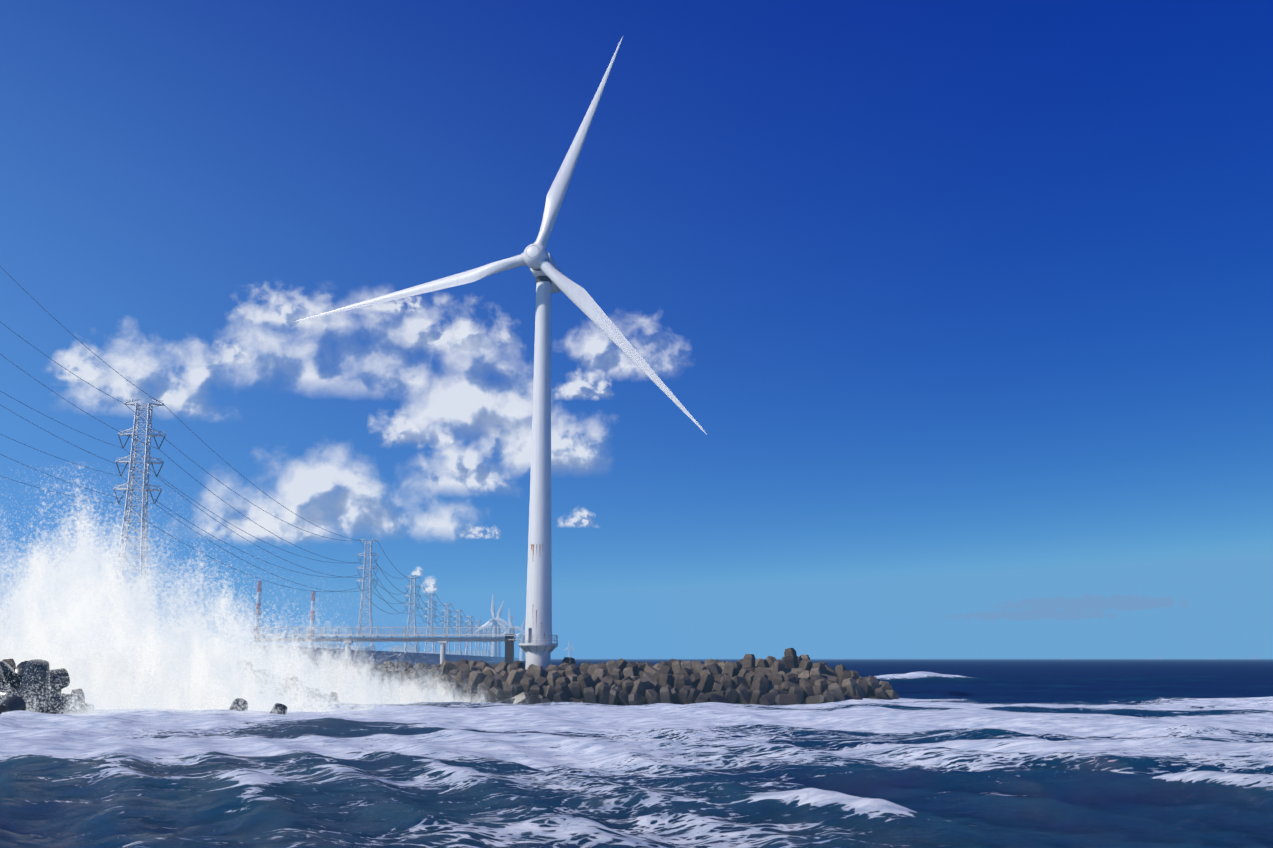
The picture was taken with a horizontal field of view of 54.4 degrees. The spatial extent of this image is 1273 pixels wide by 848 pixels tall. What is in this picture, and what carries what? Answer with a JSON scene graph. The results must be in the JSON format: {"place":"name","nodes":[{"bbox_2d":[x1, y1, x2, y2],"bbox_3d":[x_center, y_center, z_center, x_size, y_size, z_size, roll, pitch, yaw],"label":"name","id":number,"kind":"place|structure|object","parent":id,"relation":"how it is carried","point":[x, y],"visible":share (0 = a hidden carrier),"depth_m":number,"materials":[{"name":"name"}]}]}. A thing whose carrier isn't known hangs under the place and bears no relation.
{"place":"outdoors","nodes":[
{"label":"outdoors","id":0,"kind":"place"},
{"bbox_2d":[56,347,104,381],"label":"cloud","id":1,"kind":"structure","parent":0,"point":[73,361],"depth_m":6428.30,"materials":[{"name":"white"}]},
{"bbox_2d":[76,341,216,412],"bbox_3d":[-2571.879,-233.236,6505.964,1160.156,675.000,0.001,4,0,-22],"label":"cloud","id":2,"kind":"structure","parent":0,"point":[138,368],"depth_m":6498.25,"materials":[{"name":"white"}]},
{"bbox_2d":[219,344,243,362],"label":"cloud","id":3,"kind":"structure","parent":0,"point":[229,351],"depth_m":7612.87,"materials":[{"name":"white"}]},
{"bbox_2d":[204,502,322,539],"bbox_3d":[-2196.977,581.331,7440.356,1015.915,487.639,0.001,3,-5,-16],"label":"cloud","id":4,"kind":"structure","parent":0,"point":[240,525],"depth_m":7412.83,"materials":[{"name":"white"}]},
{"bbox_2d":[223,293,327,339],"bbox_3d":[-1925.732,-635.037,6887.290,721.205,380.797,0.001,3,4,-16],"label":"cloud","id":5,"kind":"structure","parent":0,"point":[282,314],"depth_m":6871.46,"materials":[{"name":"white"}]},
{"bbox_2d":[202,294,424,422],"bbox_3d":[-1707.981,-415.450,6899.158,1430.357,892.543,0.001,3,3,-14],"label":"cloud","id":6,"kind":"structure","parent":0,"point":[260,342],"depth_m":6870.42,"materials":[{"name":"white"}]},
{"bbox_2d":[182,427,502,560],"bbox_3d":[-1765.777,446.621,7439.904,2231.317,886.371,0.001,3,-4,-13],"label":"cloud","id":7,"kind":"structure","parent":0,"point":[307,492],"depth_m":7424.17,"materials":[{"name":"white"}]},
{"bbox_2d":[247,614,513,703],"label":"sea spray","id":8,"kind":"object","parent":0,"point":[442,695],"depth_m":159.61,"materials":[{"name":"white liquid"}]},
{"bbox_2d":[372,297,423,312],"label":"cloud","id":9,"kind":"structure","parent":0,"point":[398,305],"depth_m":7784.28,"materials":[{"name":"white"}]},
{"bbox_2d":[411,566,423,574],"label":"cloud","id":10,"kind":"structure","parent":0,"point":[418,572],"depth_m":2943.40,"materials":[{"name":"white"}]},
{"bbox_2d":[366,412,476,449],"bbox_3d":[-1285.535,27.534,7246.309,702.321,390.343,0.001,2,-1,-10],"label":"cloud","id":11,"kind":"structure","parent":0,"point":[401,434],"depth_m":7239.92,"materials":[{"name":"white"}]},
{"bbox_2d":[424,579,436,591],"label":"cloud","id":12,"kind":"structure","parent":0,"point":[431,585],"depth_m":2934.86,"materials":[{"name":"white"}]},
{"bbox_2d":[376,288,509,370],"bbox_3d":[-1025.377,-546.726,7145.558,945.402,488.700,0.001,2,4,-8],"label":"cloud","id":13,"kind":"structure","parent":0,"point":[417,331],"depth_m":7124.13,"materials":[{"name":"white"}]},
{"bbox_2d":[380,305,532,433],"bbox_3d":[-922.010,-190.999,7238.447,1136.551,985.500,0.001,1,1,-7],"label":"cloud","id":14,"kind":"structure","parent":0,"point":[463,400],"depth_m":7229.78,"materials":[{"name":"white"}]},
{"bbox_2d":[422,431,527,496],"bbox_3d":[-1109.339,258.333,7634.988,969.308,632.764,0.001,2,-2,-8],"label":"cloud","id":15,"kind":"structure","parent":0,"point":[458,469],"depth_m":7639.47,"materials":[{"name":"white"}]},
{"bbox_2d":[461,527,498,537],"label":"cloud","id":16,"kind":"structure","parent":0,"point":[476,532],"depth_m":7806.66,"materials":[{"name":"white"}]},
{"bbox_2d":[474,420,531,473],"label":"cloud","id":17,"kind":"structure","parent":0,"point":[516,434],"depth_m":7559.89,"materials":[{"name":"white"}]},
{"bbox_2d":[486,659,525,665],"bbox_3d":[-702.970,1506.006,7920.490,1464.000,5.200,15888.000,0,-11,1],"label":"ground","id":18,"kind":"structure","parent":0,"point":[493,663],"depth_m":1021.21,"materials":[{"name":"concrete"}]},
{"bbox_2d":[477,399,601,475],"bbox_3d":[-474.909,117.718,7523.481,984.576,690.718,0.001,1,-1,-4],"label":"cloud","id":19,"kind":"structure","parent":0,"point":[570,448],"depth_m":7524.67,"materials":[{"name":"white"}]},
{"bbox_2d":[560,510,590,525],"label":"cloud","id":20,"kind":"structure","parent":0,"point":[581,518],"depth_m":7808.17,"materials":[{"name":"white"}]},
{"bbox_2d":[551,372,615,409],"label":"cloud","id":21,"kind":"structure","parent":0,"point":[579,386],"depth_m":7469.07,"materials":[{"name":"white"}]},
{"bbox_2d":[551,319,672,398],"bbox_3d":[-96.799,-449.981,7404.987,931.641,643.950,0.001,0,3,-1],"label":"cloud","id":22,"kind":"structure","parent":0,"point":[592,348],"depth_m":7406.69,"materials":[{"name":"white"}]},
{"bbox_2d":[0,659,1272,847],"bbox_3d":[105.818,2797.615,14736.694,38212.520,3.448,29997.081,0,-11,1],"label":"sea","id":23,"kind":"structure","parent":0,"point":[1058,753],"depth_m":60.99,"materials":[{"name":"liquid"}]},
{"bbox_2d":[0,659,286,714],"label":"surf tetrapods","id":24,"kind":"object","parent":23,"relation":"on","point":[12,700],"visible":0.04,"depth_m":122.53,"materials":[{"name":"concrete"}]},
{"bbox_2d":[1,635,423,714],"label":"splash spray","id":25,"kind":"object","parent":23,"relation":"on","point":[91,709],"visible":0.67,"depth_m":120.76,"materials":[{"name":"white liquid"}]},
{"bbox_2d":[0,462,446,711],"bbox_3d":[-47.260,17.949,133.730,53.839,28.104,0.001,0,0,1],"label":"splash spray","id":26,"kind":"object","parent":23,"relation":"on","point":[80,599],"visible":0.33,"depth_m":133.80,"materials":[{"name":"white liquid"}]},
{"bbox_2d":[2,648,898,705],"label":"breakwater blocks","id":27,"kind":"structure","parent":23,"relation":"in","point":[791,677],"depth_m":168.64,"materials":[{"name":"grey concrete"}]},
{"bbox_2d":[294,37,706,669],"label":"wind turbine","id":28,"kind":"object","parent":23,"relation":"on","point":[536,645],"visible":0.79,"depth_m":186.22,"materials":[{"name":"white paint"}]},
{"bbox_2d":[531,544,544,636],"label":"turbine rust streaks","id":29,"kind":"object","parent":28,"relation":"attached to","point":[536,554],"visible":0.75,"depth_m":182.53,"materials":[{"name":"brown metal"}]},
{"bbox_2d":[563,640,574,657],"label":"turbine","id":30,"kind":"object","parent":23,"relation":"on","point":[569,647],"visible":0.98,"depth_m":6390.97,"materials":[{"name":"white paint"}]},
{"bbox_2d":[581,687,738,704],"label":"breakwater mound","id":31,"kind":"object","parent":23,"relation":"in","point":[618,703],"depth_m":168.53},
{"bbox_2d":[252,624,520,663],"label":"footbridge","id":32,"kind":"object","parent":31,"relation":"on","point":[509,640],"depth_m":181.95,"materials":[{"name":"white paint"}]},
{"bbox_2d":[832,655,1259,658],"bbox_3d":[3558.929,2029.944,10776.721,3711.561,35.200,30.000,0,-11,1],"label":"ships","id":33,"kind":"object","parent":23,"relation":"on","point":[1252,657],"depth_m":10750.92,"materials":[{"name":"grey"}]},
{"bbox_2d":[0,0,1272,658],"label":"sky","id":34,"kind":"structure","parent":0,"point":[963,308],"materials":[{"name":"blue"}]},
{"bbox_2d":[951,610,1114,620],"bbox_3d":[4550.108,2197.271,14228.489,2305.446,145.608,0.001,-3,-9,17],"label":"cloud","id":35,"kind":"structure","parent":0,"point":[1054,614],"depth_m":14212.58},
{"bbox_2d":[1001,595,1186,610],"bbox_3d":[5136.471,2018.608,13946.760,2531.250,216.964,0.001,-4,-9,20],"label":"cloud","id":36,"kind":"structure","parent":0,"point":[1088,602],"depth_m":13927.27,"materials":[{"name":"blue"}]},
{"label":"land","id":37,"kind":"structure","parent":0,"visible":0},
{"bbox_2d":[113,397,165,582],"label":"pylon","id":38,"kind":"object","parent":37,"relation":"on","point":[134,443],"visible":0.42,"depth_m":292.26,"materials":[{"name":"grey galvanized steel"}]},
{"bbox_2d":[0,266,490,642],"bbox_3d":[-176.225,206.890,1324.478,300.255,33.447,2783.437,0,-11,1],"label":"power lines","id":39,"kind":"object","parent":38,"relation":"attached to","point":[229,505],"visible":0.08,"depth_m":364.24,"materials":[{"name":"black metal"}]},
{"bbox_2d":[355,538,378,650],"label":"pylon","id":40,"kind":"object","parent":37,"relation":"on","point":[364,582],"depth_m":634.80,"materials":[{"name":"grey metal"}]},
{"bbox_2d":[261,629,490,655],"bbox_3d":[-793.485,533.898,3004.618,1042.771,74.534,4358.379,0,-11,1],"label":"industry skyline","id":41,"kind":"structure","parent":37,"relation":"on","point":[398,648],"depth_m":2564.59,"materials":[{"name":"grey"}]},
{"bbox_2d":[253,581,507,653],"bbox_3d":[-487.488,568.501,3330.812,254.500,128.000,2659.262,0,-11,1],"label":"striped stacks","id":42,"kind":"object","parent":37,"relation":"on","point":[259,593],"depth_m":2039.51,"materials":[{"name":"white"}]},
{"bbox_2d":[258,645,518,667],"bbox_3d":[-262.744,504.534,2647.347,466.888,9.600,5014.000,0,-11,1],"label":"seawall","id":43,"kind":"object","parent":37,"relation":"on","point":[407,656],"depth_m":380.54,"materials":[{"name":"concrete"}]},
{"bbox_2d":[404,575,419,652],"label":"pylon","id":44,"kind":"object","parent":37,"relation":"on","point":[409,605],"depth_m":916.67,"materials":[{"name":"grey metal"}]},
{"bbox_2d":[424,593,436,653],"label":"pylon","id":45,"kind":"object","parent":37,"relation":"on","point":[429,621],"depth_m":1164.19,"materials":[{"name":"grey metal"}]},
{"bbox_2d":[442,603,451,653],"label":"pylon","id":46,"kind":"object","parent":37,"relation":"on","point":[445,629],"visible":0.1,"depth_m":1377.05,"materials":[{"name":"grey metal"}]},
{"bbox_2d":[454,609,462,654],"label":"pylon","id":47,"kind":"object","parent":37,"relation":"on","point":[456,623],"visible":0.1,"depth_m":1561.36,"materials":[{"name":"grey metal"}]},
{"bbox_2d":[465,615,472,654],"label":"pylon","id":48,"kind":"object","parent":37,"relation":"on","point":[468,632],"depth_m":1781.73,"materials":[{"name":"grey metal"}]},
{"bbox_2d":[474,620,480,655],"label":"pylon","id":49,"kind":"object","parent":37,"relation":"on","point":[476,650],"depth_m":2001.14,"materials":[{"name":"grey metal"}]},
{"bbox_2d":[481,624,486,655],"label":"pylon","id":50,"kind":"object","parent":37,"relation":"on","point":[485,649],"depth_m":2224.33,"materials":[{"name":"grey metal"}]},
{"bbox_2d":[487,628,491,655],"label":"pylon","id":51,"kind":"object","parent":37,"relation":"on","point":[489,646],"depth_m":2450.33,"materials":[{"name":"grey metal"}]},
{"bbox_2d":[479,598,509,656],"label":"turbine","id":52,"kind":"object","parent":37,"relation":"on","point":[499,624],"visible":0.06,"depth_m":2039.53,"materials":[{"name":"white paint"}]},
{"bbox_2d":[475,595,514,656],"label":"turbine","id":53,"kind":"object","parent":37,"relation":"on","point":[494,619],"visible":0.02,"depth_m":1872.99,"materials":[{"name":"white paint"}]},
{"bbox_2d":[500,609,524,659],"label":"turbine","id":54,"kind":"object","parent":37,"relation":"on","point":[511,624],"visible":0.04,"depth_m":2385.18,"materials":[{"name":"white paint"}]},
{"bbox_2d":[514,618,524,660],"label":"turbine","id":55,"kind":"object","parent":37,"relation":"on","point":[522,655],"depth_m":2952.48,"materials":[{"name":"white paint"}]}
]}

